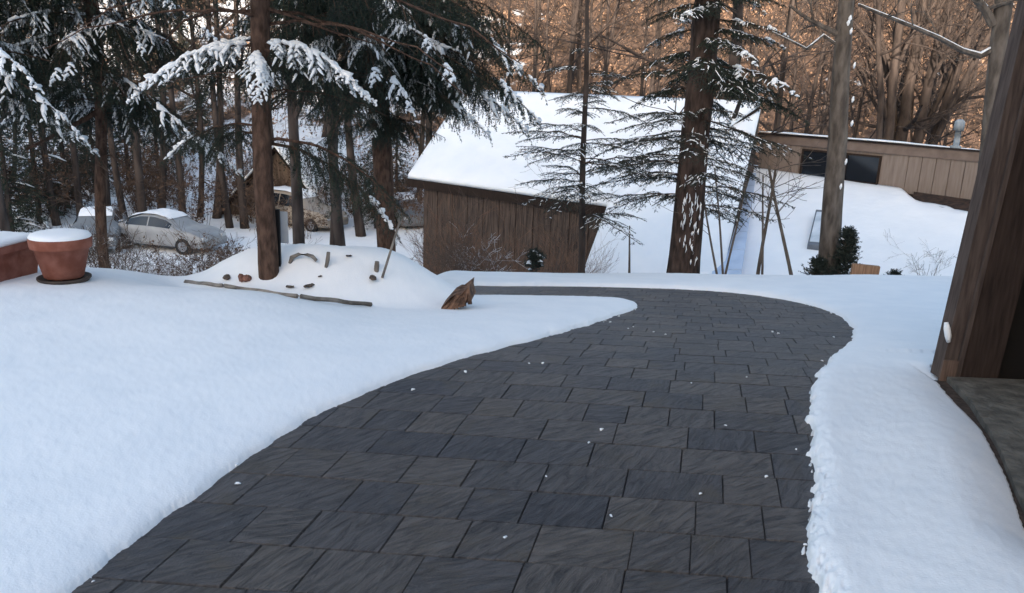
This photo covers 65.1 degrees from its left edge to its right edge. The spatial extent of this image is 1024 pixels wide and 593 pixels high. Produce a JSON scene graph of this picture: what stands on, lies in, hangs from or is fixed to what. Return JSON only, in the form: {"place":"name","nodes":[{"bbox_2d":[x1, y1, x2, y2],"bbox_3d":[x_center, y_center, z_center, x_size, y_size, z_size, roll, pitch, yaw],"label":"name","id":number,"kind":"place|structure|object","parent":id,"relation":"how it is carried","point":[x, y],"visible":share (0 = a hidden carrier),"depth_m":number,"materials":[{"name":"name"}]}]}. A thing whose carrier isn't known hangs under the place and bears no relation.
{"place":"outdoors","nodes":[
{"label":"outdoors","id":0,"kind":"place"},
{"bbox_2d":[72,286,853,592],"bbox_3d":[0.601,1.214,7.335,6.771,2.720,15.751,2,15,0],"label":"driveway","id":1,"kind":"structure","parent":0,"point":[370,492],"depth_m":3.51,"materials":[{"name":"stone"}]},
{"bbox_2d":[0,0,1016,196],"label":"hillside","id":2,"kind":"structure","parent":0,"point":[278,127],"depth_m":66.57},
{"bbox_2d":[106,46,156,189],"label":"evergreen tree","id":3,"kind":"object","parent":2,"relation":"on","point":[127,154],"visible":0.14,"depth_m":45.40,"materials":[{"name":"plant"}]},
{"bbox_2d":[175,35,227,139],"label":"evergreen tree","id":4,"kind":"object","parent":2,"relation":"on","point":[205,118],"visible":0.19,"depth_m":52.47,"materials":[{"name":"green wood"}]},
{"bbox_2d":[2,0,1016,179],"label":"underbrush","id":5,"kind":"object","parent":2,"relation":"on","point":[553,81],"visible":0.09,"depth_m":64.10,"materials":[{"name":"brown plant"}]},
{"bbox_2d":[511,0,557,92],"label":"bare tree","id":6,"kind":"object","parent":2,"relation":"on","point":[546,54],"visible":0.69,"depth_m":54.83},
{"bbox_2d":[558,0,593,93],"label":"bare tree","id":7,"kind":"object","parent":2,"relation":"on","point":[578,71],"visible":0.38,"depth_m":59.37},
{"bbox_2d":[546,0,639,92],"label":"bare tree","id":8,"kind":"object","parent":2,"relation":"on","point":[590,18],"visible":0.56,"depth_m":56.26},
{"bbox_2d":[746,4,835,90],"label":"bare tree","id":9,"kind":"object","parent":2,"relation":"on","point":[757,47],"visible":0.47,"depth_m":51.75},
{"bbox_2d":[796,0,876,134],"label":"bare tree","id":10,"kind":"object","parent":2,"relation":"on","point":[818,115],"visible":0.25,"depth_m":44.72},
{"bbox_2d":[792,0,894,134],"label":"bare tree","id":11,"kind":"object","parent":2,"relation":"on","point":[826,128],"visible":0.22,"depth_m":45.32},
{"bbox_2d":[852,0,885,122],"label":"bare tree","id":12,"kind":"object","parent":2,"relation":"on","point":[868,103],"visible":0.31,"depth_m":58.52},
{"bbox_2d":[783,0,1016,144],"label":"multi stem tree","id":13,"kind":"object","parent":2,"relation":"on","point":[892,124],"visible":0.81,"depth_m":32.69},
{"bbox_2d":[0,185,1023,592],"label":"snowy ground","id":14,"kind":"structure","parent":0,"point":[134,405],"depth_m":4.34,"materials":[{"name":"snow"}]},
{"bbox_2d":[0,231,37,281],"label":"terracotta planter","id":15,"kind":"object","parent":14,"relation":"on","point":[17,258],"visible":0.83,"depth_m":6.20,"materials":[{"name":"ceramic"}]},
{"bbox_2d":[0,102,50,232],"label":"evergreen tree","id":16,"kind":"object","parent":14,"relation":"on","point":[11,213],"visible":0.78,"depth_m":33.15,"materials":[{"name":"plant"}]},
{"bbox_2d":[0,77,72,230],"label":"bare tree","id":17,"kind":"object","parent":14,"relation":"on","point":[4,224],"visible":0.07,"depth_m":19.13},
{"bbox_2d":[0,41,75,228],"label":"evergreen tree","id":18,"kind":"object","parent":14,"relation":"on","point":[30,136],"visible":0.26,"depth_m":35.77,"materials":[{"name":"green wood"}]},
{"bbox_2d":[2,10,82,217],"bbox_3d":[-20.157,-11.199,33.935,4.474,17.844,5.941,-7,17,-33],"label":"bare tree","id":19,"kind":"object","parent":14,"relation":"on","point":[75,172],"visible":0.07,"depth_m":36.08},
{"bbox_2d":[27,5,60,225],"bbox_3d":[-20.534,-13.087,32.928,7.318,21.983,7.427,8,16,22],"label":"bare tree","id":20,"kind":"object","parent":14,"relation":"on","point":[49,185],"visible":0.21,"depth_m":35.74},
{"bbox_2d":[0,145,90,226],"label":"brown shrub","id":21,"kind":"object","parent":14,"relation":"on","point":[54,176],"visible":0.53,"depth_m":35.36,"materials":[{"name":"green plant"}]},
{"bbox_2d":[11,148,93,215],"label":"brown shrub","id":22,"kind":"object","parent":14,"relation":"on","point":[88,184],"visible":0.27,"depth_m":37.61,"materials":[{"name":"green plant"}]},
{"bbox_2d":[27,228,91,284],"bbox_3d":[-3.463,-0.314,6.175,0.439,0.392,0.439,2,15,0],"label":"terracotta pot","id":23,"kind":"object","parent":14,"relation":"on","point":[61,255],"visible":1,"depth_m":6.05,"materials":[{"name":"ceramic"}]},
{"bbox_2d":[0,0,130,165],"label":"spruce tree","id":24,"kind":"object","parent":14,"relation":"on","point":[42,113],"visible":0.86,"depth_m":7.89,"materials":[{"name":"green plant"}]},
{"bbox_2d":[17,22,113,209],"bbox_3d":[-22.414,-8.987,39.462,4.256,10.110,4.386,12,17,32],"label":"evergreen tree","id":25,"kind":"object","parent":14,"relation":"on","point":[63,155],"visible":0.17,"depth_m":39.72,"materials":[{"name":"plant"}]},
{"bbox_2d":[37,207,146,270],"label":"bare shrub","id":26,"kind":"object","parent":14,"relation":"on","point":[115,244],"visible":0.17,"depth_m":9.83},
{"bbox_2d":[61,56,123,195],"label":"evergreen tree","id":27,"kind":"object","parent":14,"relation":"on","point":[92,159],"visible":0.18,"depth_m":43.47,"materials":[{"name":"plant"}]},
{"bbox_2d":[70,206,126,251],"bbox_3d":[-16.741,-2.832,32.499,1.824,1.566,4.495,-3,15,-19],"label":"parked car","id":28,"kind":"object","parent":14,"relation":"on","point":[84,214],"visible":0.39,"depth_m":31.62,"materials":[{"name":"grey paint"}]},
{"bbox_2d":[37,160,163,270],"bbox_3d":[-4.293,-0.710,8.288,1.244,1.360,1.440,6,15,16],"label":"bare shrub","id":29,"kind":"object","parent":14,"relation":"on","point":[96,244],"visible":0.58,"depth_m":8.35,"materials":[{"name":"plant"}]},
{"bbox_2d":[0,0,245,267],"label":"spruce tree","id":30,"kind":"object","parent":14,"relation":"on","point":[69,54],"visible":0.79,"depth_m":8.61,"materials":[{"name":"green plant"}]},
{"bbox_2d":[91,207,171,273],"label":"bare shrub","id":31,"kind":"object","parent":14,"relation":"on","point":[138,263],"visible":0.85,"depth_m":8.46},
{"bbox_2d":[110,0,186,213],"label":"bare tree","id":32,"kind":"object","parent":14,"relation":"on","point":[179,171],"visible":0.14,"depth_m":35.92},
{"bbox_2d":[99,0,200,212],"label":"bare tree","id":33,"kind":"object","parent":14,"relation":"on","point":[141,200],"visible":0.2,"depth_m":35.43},
{"bbox_2d":[96,0,204,217],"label":"bare tree","id":34,"kind":"object","parent":14,"relation":"on","point":[114,166],"visible":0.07,"depth_m":36.56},
{"bbox_2d":[108,142,198,203],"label":"brown shrub","id":35,"kind":"object","parent":14,"relation":"on","point":[156,161],"visible":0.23,"depth_m":41.77,"materials":[{"name":"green plant"}]},
{"bbox_2d":[109,134,207,211],"bbox_3d":[-17.949,-6.140,40.222,6.390,3.994,3.926,6,15,14],"label":"brown shrub","id":36,"kind":"object","parent":14,"relation":"on","point":[132,164],"visible":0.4,"depth_m":39.73,"materials":[{"name":"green plant"}]},
{"bbox_2d":[110,150,210,210],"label":"brown shrub","id":37,"kind":"object","parent":14,"relation":"on","point":[150,193],"visible":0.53,"depth_m":37.82,"materials":[{"name":"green plant"}]},
{"bbox_2d":[110,231,216,275],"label":"brown shrub","id":38,"kind":"object","parent":14,"relation":"on","point":[188,265],"visible":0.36,"depth_m":24.50,"materials":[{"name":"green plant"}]},
{"bbox_2d":[99,1,233,208],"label":"bare tree","id":39,"kind":"object","parent":14,"relation":"on","point":[162,171],"visible":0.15,"depth_m":37.42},
{"bbox_2d":[107,1,228,217],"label":"bare tree","id":40,"kind":"object","parent":14,"relation":"on","point":[200,129],"visible":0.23,"depth_m":38.32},
{"bbox_2d":[118,208,226,254],"bbox_3d":[-14.013,-2.725,32.501,4.495,1.566,1.824,6,15,14],"label":"parked car","id":41,"kind":"object","parent":14,"relation":"on","point":[152,224],"visible":0.77,"depth_m":31.79,"materials":[{"name":"silver metal"}]},
{"bbox_2d":[150,165,236,224],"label":"brown shrub","id":42,"kind":"object","parent":14,"relation":"on","point":[202,199],"visible":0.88,"depth_m":35.65,"materials":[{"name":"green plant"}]},
{"bbox_2d":[148,216,241,275],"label":"bare shrub","id":43,"kind":"object","parent":14,"relation":"on","point":[217,254],"visible":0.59,"depth_m":8.98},
{"bbox_2d":[167,233,242,271],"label":"brown shrub","id":44,"kind":"object","parent":14,"relation":"on","point":[211,248],"visible":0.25,"depth_m":26.99,"materials":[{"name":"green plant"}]},
{"bbox_2d":[195,0,248,227],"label":"bare tree","id":45,"kind":"object","parent":14,"relation":"on","point":[226,207],"visible":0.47,"depth_m":36.29,"materials":[{"name":"plant"}]},
{"bbox_2d":[202,146,253,219],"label":"brown shrub","id":46,"kind":"object","parent":14,"relation":"on","point":[234,189],"visible":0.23,"depth_m":39.39,"materials":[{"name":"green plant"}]},
{"bbox_2d":[184,0,272,228],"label":"bare tree","id":47,"kind":"object","parent":14,"relation":"on","point":[240,182],"visible":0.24,"depth_m":36.14,"materials":[{"name":"plant"}]},
{"bbox_2d":[212,0,248,218],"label":"bare tree","id":48,"kind":"object","parent":14,"relation":"on","point":[221,122],"visible":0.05,"depth_m":38.35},
{"bbox_2d":[203,156,283,223],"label":"brown shrub","id":49,"kind":"object","parent":14,"relation":"on","point":[246,181],"visible":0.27,"depth_m":38.30,"materials":[{"name":"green plant"}]},
{"bbox_2d":[223,284,298,297],"bbox_3d":[-2.159,-0.050,6.860,0.984,0.122,0.040,12,18,34],"label":"edging timber","id":50,"kind":"object","parent":14,"relation":"on","point":[229,286],"visible":0.72,"depth_m":6.85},
{"bbox_2d":[233,171,290,230],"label":"brown shrub","id":51,"kind":"object","parent":14,"relation":"on","point":[252,208],"visible":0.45,"depth_m":36.52,"materials":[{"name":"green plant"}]},
{"bbox_2d":[275,209,288,266],"bbox_3d":[-2.086,-0.424,7.293,0.105,0.744,0.047,2,15,0],"label":"sign post","id":52,"kind":"object","parent":14,"relation":"on","point":[281,217],"visible":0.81,"depth_m":7.25,"materials":[{"name":"black metal"}]},
{"bbox_2d":[44,0,520,279],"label":"spruce tree","id":53,"kind":"object","parent":14,"relation":"on","point":[259,63],"visible":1,"depth_m":6.85,"materials":[{"name":"green plant"}]},
{"bbox_2d":[222,135,371,214],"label":"brown cabin","id":54,"kind":"object","parent":14,"relation":"on","point":[275,152],"visible":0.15,"depth_m":40.03,"materials":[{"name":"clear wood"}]},
{"bbox_2d":[252,186,348,231],"bbox_3d":[-10.137,-4.225,38.270,4.495,1.850,1.824,9,16,24],"label":"parked car","id":55,"kind":"object","parent":14,"relation":"on","point":[285,192],"visible":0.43,"depth_m":37.61,"materials":[{"name":"brown paint"}]},
{"bbox_2d":[278,193,330,238],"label":"brown shrub","id":56,"kind":"object","parent":14,"relation":"on","point":[310,218],"visible":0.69,"depth_m":35.21,"materials":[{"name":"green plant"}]},
{"bbox_2d":[299,294,371,306],"bbox_3d":[-1.488,0.034,6.823,0.690,0.212,0.040,-11,19,-41],"label":"edging timber","id":57,"kind":"object","parent":14,"relation":"on","point":[329,299],"visible":1,"depth_m":6.80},
{"bbox_2d":[339,45,365,236],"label":"bare tree","id":58,"kind":"object","parent":14,"relation":"on","point":[359,227],"visible":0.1,"depth_m":35.94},
{"bbox_2d":[284,0,463,243],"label":"bare tree","id":59,"kind":"object","parent":14,"relation":"on","point":[297,215],"visible":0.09,"depth_m":15.70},
{"bbox_2d":[350,129,397,229],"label":"evergreen tree","id":60,"kind":"object","parent":14,"relation":"on","point":[367,168],"visible":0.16,"depth_m":37.71,"materials":[{"name":"plant"}]},
{"bbox_2d":[230,0,552,251],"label":"spruce tree","id":61,"kind":"object","parent":14,"relation":"on","point":[410,85],"visible":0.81,"depth_m":9.66,"materials":[{"name":"green plant"}]},
{"bbox_2d":[373,192,423,227],"bbox_3d":[-5.559,-4.412,40.241,1.824,1.566,4.495,-6,17,-29],"label":"parked car","id":62,"kind":"object","parent":14,"relation":"on","point":[410,211],"visible":0.23,"depth_m":38.51,"materials":[{"name":"grey paint"}]},
{"bbox_2d":[391,107,415,192],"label":"evergreen tree","id":63,"kind":"object","parent":14,"relation":"on","point":[396,153],"visible":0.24,"depth_m":41.53,"materials":[{"name":"plant"}]},
{"bbox_2d":[326,0,490,245],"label":"bare tree","id":64,"kind":"object","parent":14,"relation":"on","point":[339,235],"visible":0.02,"depth_m":16.20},
{"bbox_2d":[398,186,500,274],"bbox_3d":[-1.313,-1.220,17.387,2.137,2.698,3.171,8,16,21],"label":"red twig shrub","id":65,"kind":"object","parent":14,"relation":"on","point":[418,258],"visible":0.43,"depth_m":17.00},
{"bbox_2d":[397,183,504,270],"bbox_3d":[-1.190,-1.099,15.862,2.296,2.105,1.970,8,16,20],"label":"red twig shrub","id":66,"kind":"object","parent":14,"relation":"on","point":[457,240],"visible":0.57,"depth_m":15.98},
{"bbox_2d":[412,185,500,273],"bbox_3d":[-0.971,-1.020,14.276,1.723,1.884,1.995,5,15,11],"label":"bare shrub","id":67,"kind":"object","parent":14,"relation":"on","point":[456,251],"visible":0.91,"depth_m":14.29,"materials":[{"name":"plant"}]},
{"bbox_2d":[441,278,475,308],"bbox_3d":[-0.498,-0.014,7.413,0.313,0.264,0.384,2,15,0],"label":"broken log","id":68,"kind":"object","parent":14,"relation":"on","point":[462,295],"visible":0.96,"depth_m":7.28,"materials":[{"name":"brown wood"}]},
{"bbox_2d":[411,199,507,273],"bbox_3d":[-1.081,-1.044,15.747,2.006,1.894,1.732,10,16,27],"label":"bare shrub","id":69,"kind":"object","parent":14,"relation":"on","point":[486,264],"visible":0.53,"depth_m":15.78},
{"bbox_2d":[422,194,546,271],"bbox_3d":[-0.525,-1.127,16.954,2.631,2.239,1.773,2,15,-1],"label":"red twig shrub","id":70,"kind":"object","parent":14,"relation":"on","point":[473,233],"visible":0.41,"depth_m":16.92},
{"bbox_2d":[447,216,526,271],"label":"bare shrub","id":71,"kind":"object","parent":14,"relation":"on","point":[486,258],"visible":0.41,"depth_m":16.58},
{"bbox_2d":[485,0,566,90],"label":"bare tree","id":72,"kind":"object","parent":14,"relation":"on","point":[509,8],"visible":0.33,"depth_m":29.76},
{"bbox_2d":[524,247,547,271],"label":"evergreen bush","id":73,"kind":"object","parent":14,"relation":"on","point":[536,257],"visible":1,"depth_m":14.72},
{"bbox_2d":[498,0,596,92],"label":"bare tree","id":74,"kind":"object","parent":14,"relation":"on","point":[535,31],"visible":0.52,"depth_m":34.31,"materials":[{"name":"plant"}]},
{"bbox_2d":[505,143,617,272],"bbox_3d":[0.927,-1.593,15.646,2.341,2.671,1.586,0,15,-10],"label":"bare shrub","id":75,"kind":"object","parent":14,"relation":"on","point":[547,222],"visible":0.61,"depth_m":15.81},
{"bbox_2d":[515,210,615,272],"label":"red twig shrub","id":76,"kind":"object","parent":14,"relation":"on","point":[547,238],"visible":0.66,"depth_m":17.20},
{"bbox_2d":[407,90,759,272],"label":"wooden barn","id":77,"kind":"structure","parent":14,"relation":"on","point":[471,165],"depth_m":23.38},
{"bbox_2d":[502,0,672,272],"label":"hemlock sapling","id":78,"kind":"object","parent":14,"relation":"on","point":[580,186],"visible":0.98,"depth_m":12.63,"materials":[{"name":"green plant"}]},
{"bbox_2d":[530,0,646,92],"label":"bare tree","id":79,"kind":"object","parent":14,"relation":"on","point":[571,73],"visible":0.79,"depth_m":31.26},
{"bbox_2d":[560,0,687,92],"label":"bare tree","id":80,"kind":"object","parent":14,"relation":"on","point":[618,4],"visible":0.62,"depth_m":37.12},
{"bbox_2d":[574,0,685,94],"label":"bare tree","id":81,"kind":"object","parent":14,"relation":"on","point":[605,54],"visible":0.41,"depth_m":30.70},
{"bbox_2d":[618,0,686,93],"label":"bare tree","id":82,"kind":"object","parent":14,"relation":"on","point":[658,87],"visible":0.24,"depth_m":38.64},
{"bbox_2d":[622,0,685,97],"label":"bare tree","id":83,"kind":"object","parent":14,"relation":"on","point":[641,87],"visible":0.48,"depth_m":33.19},
{"bbox_2d":[585,109,760,273],"bbox_3d":[4.416,-1.560,21.715,3.189,6.904,7.844,7,15,19],"label":"lean to","id":84,"kind":"object","parent":14,"relation":"on","point":[653,236],"visible":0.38,"depth_m":19.64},
{"bbox_2d":[492,0,864,137],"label":"bare tree","id":85,"kind":"object","parent":14,"relation":"on","point":[733,58],"visible":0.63,"depth_m":26.99,"materials":[{"name":"plant"}]},
{"bbox_2d":[640,0,748,97],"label":"bare tree","id":86,"kind":"object","parent":14,"relation":"on","point":[653,83],"visible":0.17,"depth_m":42.20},
{"bbox_2d":[586,0,812,273],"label":"hemlock tree","id":87,"kind":"object","parent":14,"relation":"on","point":[706,66],"visible":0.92,"depth_m":13.98,"materials":[{"name":"green plant"}]},
{"bbox_2d":[659,155,746,273],"bbox_3d":[3.375,-1.351,14.567,1.366,2.934,1.312,2,15,0],"label":"bare sapling","id":88,"kind":"object","parent":14,"relation":"on","point":[720,235],"visible":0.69,"depth_m":14.55,"materials":[{"name":"brown plant"}]},
{"bbox_2d":[708,120,765,273],"bbox_3d":[4.107,-1.509,14.573,1.110,3.287,1.582,5,15,11],"label":"bare sapling","id":89,"kind":"object","parent":14,"relation":"on","point":[730,252],"visible":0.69,"depth_m":14.65,"materials":[{"name":"brown plant"}]},
{"bbox_2d":[722,142,828,274],"bbox_3d":[4.800,-1.329,14.541,1.200,3.005,1.739,-9,18,-37],"label":"bare sapling","id":90,"kind":"object","parent":14,"relation":"on","point":[765,232],"visible":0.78,"depth_m":14.55,"materials":[{"name":"brown plant"}]},
{"bbox_2d":[720,0,831,131],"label":"bare tree","id":91,"kind":"object","parent":14,"relation":"on","point":[780,93],"visible":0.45,"depth_m":29.92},
{"bbox_2d":[754,147,805,274],"bbox_3d":[4.806,-1.299,14.621,0.727,2.908,1.247,-10,19,-40],"label":"bare sapling","id":92,"kind":"object","parent":14,"relation":"on","point":[762,262],"visible":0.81,"depth_m":14.46,"materials":[{"name":"brown plant"}]},
{"bbox_2d":[744,152,824,274],"bbox_3d":[4.819,-1.162,14.382,1.484,2.788,1.066,0,15,-10],"label":"bare sapling","id":93,"kind":"object","parent":14,"relation":"on","point":[782,235],"visible":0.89,"depth_m":14.47,"materials":[{"name":"brown plant"}]},
{"bbox_2d":[741,0,836,130],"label":"bare tree","id":94,"kind":"object","parent":14,"relation":"on","point":[787,17],"visible":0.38,"depth_m":36.55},
{"bbox_2d":[750,0,865,132],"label":"bare tree","id":95,"kind":"object","parent":14,"relation":"on","point":[793,97],"visible":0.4,"depth_m":42.14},
{"bbox_2d":[772,0,855,274],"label":"bare tree","id":96,"kind":"object","parent":14,"relation":"on","point":[832,208],"visible":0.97,"depth_m":13.53,"materials":[{"name":"grey plant"}]},
{"bbox_2d":[798,254,829,274],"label":"evergreen bush","id":97,"kind":"object","parent":14,"relation":"on","point":[818,264],"visible":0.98,"depth_m":13.90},
{"bbox_2d":[777,0,891,133],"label":"bare tree","id":98,"kind":"object","parent":14,"relation":"on","point":[810,106],"visible":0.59,"depth_m":33.66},
{"bbox_2d":[781,0,907,134],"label":"bare tree","id":99,"kind":"object","parent":14,"relation":"on","point":[829,69],"visible":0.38,"depth_m":39.44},
{"bbox_2d":[827,225,862,274],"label":"evergreen bush","id":100,"kind":"object","parent":14,"relation":"on","point":[847,249],"visible":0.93,"depth_m":13.72,"materials":[{"name":"plant"}]},
{"bbox_2d":[712,119,979,275],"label":"tan house","id":101,"kind":"structure","parent":14,"relation":"on","point":[909,194],"depth_m":20.12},
{"bbox_2d":[799,149,826,176],"bbox_3d":[8.785,-3.799,23.026,0.047,0.788,1.136,-8,18,-35],"label":"window","id":102,"kind":"structure","parent":101,"relation":"in","point":[816,155],"depth_m":23.13,"materials":[{"name":"black glass"}]},
{"bbox_2d":[844,153,881,184],"bbox_3d":[9.581,-3.494,21.977,0.047,0.788,1.041,-8,18,-35],"label":"window","id":103,"kind":"structure","parent":101,"relation":"in","point":[861,168],"depth_m":21.96,"materials":[{"name":"black glass"}]},
{"bbox_2d":[850,263,879,274],"bbox_3d":[5.791,-0.397,13.169,0.420,0.250,0.100,7,15,11],"label":"garden box","id":104,"kind":"object","parent":14,"relation":"on","point":[856,268],"visible":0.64,"depth_m":13.12,"materials":[{"name":"orange wood"}]},
{"bbox_2d":[812,1,925,138],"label":"bare tree","id":105,"kind":"object","parent":14,"relation":"on","point":[855,129],"visible":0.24,"depth_m":35.76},
{"bbox_2d":[883,230,956,275],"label":"bare shrub","id":106,"kind":"object","parent":14,"relation":"on","point":[922,258],"visible":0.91,"depth_m":13.59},
{"bbox_2d":[884,0,984,142],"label":"bare tree","id":107,"kind":"object","parent":14,"relation":"on","point":[948,133],"visible":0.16,"depth_m":40.74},
{"bbox_2d":[884,0,987,112],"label":"bare tree","id":108,"kind":"object","parent":14,"relation":"on","point":[901,80],"visible":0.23,"depth_m":39.74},
{"bbox_2d":[858,0,1017,170],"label":"bare tree","id":109,"kind":"object","parent":14,"relation":"on","point":[998,19],"visible":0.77,"depth_m":11.29,"materials":[{"name":"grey plant"}]},
{"bbox_2d":[905,0,990,143],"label":"bare tree","id":110,"kind":"object","parent":14,"relation":"on","point":[949,65],"visible":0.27,"depth_m":37.02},
{"bbox_2d":[889,0,1013,133],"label":"bare tree","id":111,"kind":"object","parent":14,"relation":"on","point":[948,70],"visible":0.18,"depth_m":38.50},
{"bbox_2d":[915,0,989,145],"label":"bare tree","id":112,"kind":"object","parent":14,"relation":"on","point":[945,143],"visible":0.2,"depth_m":40.82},
{"bbox_2d":[930,0,1023,527],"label":"garage","id":113,"kind":"structure","parent":14,"relation":"on","point":[977,368],"depth_m":4.89,"materials":[{"name":"brown wood"}]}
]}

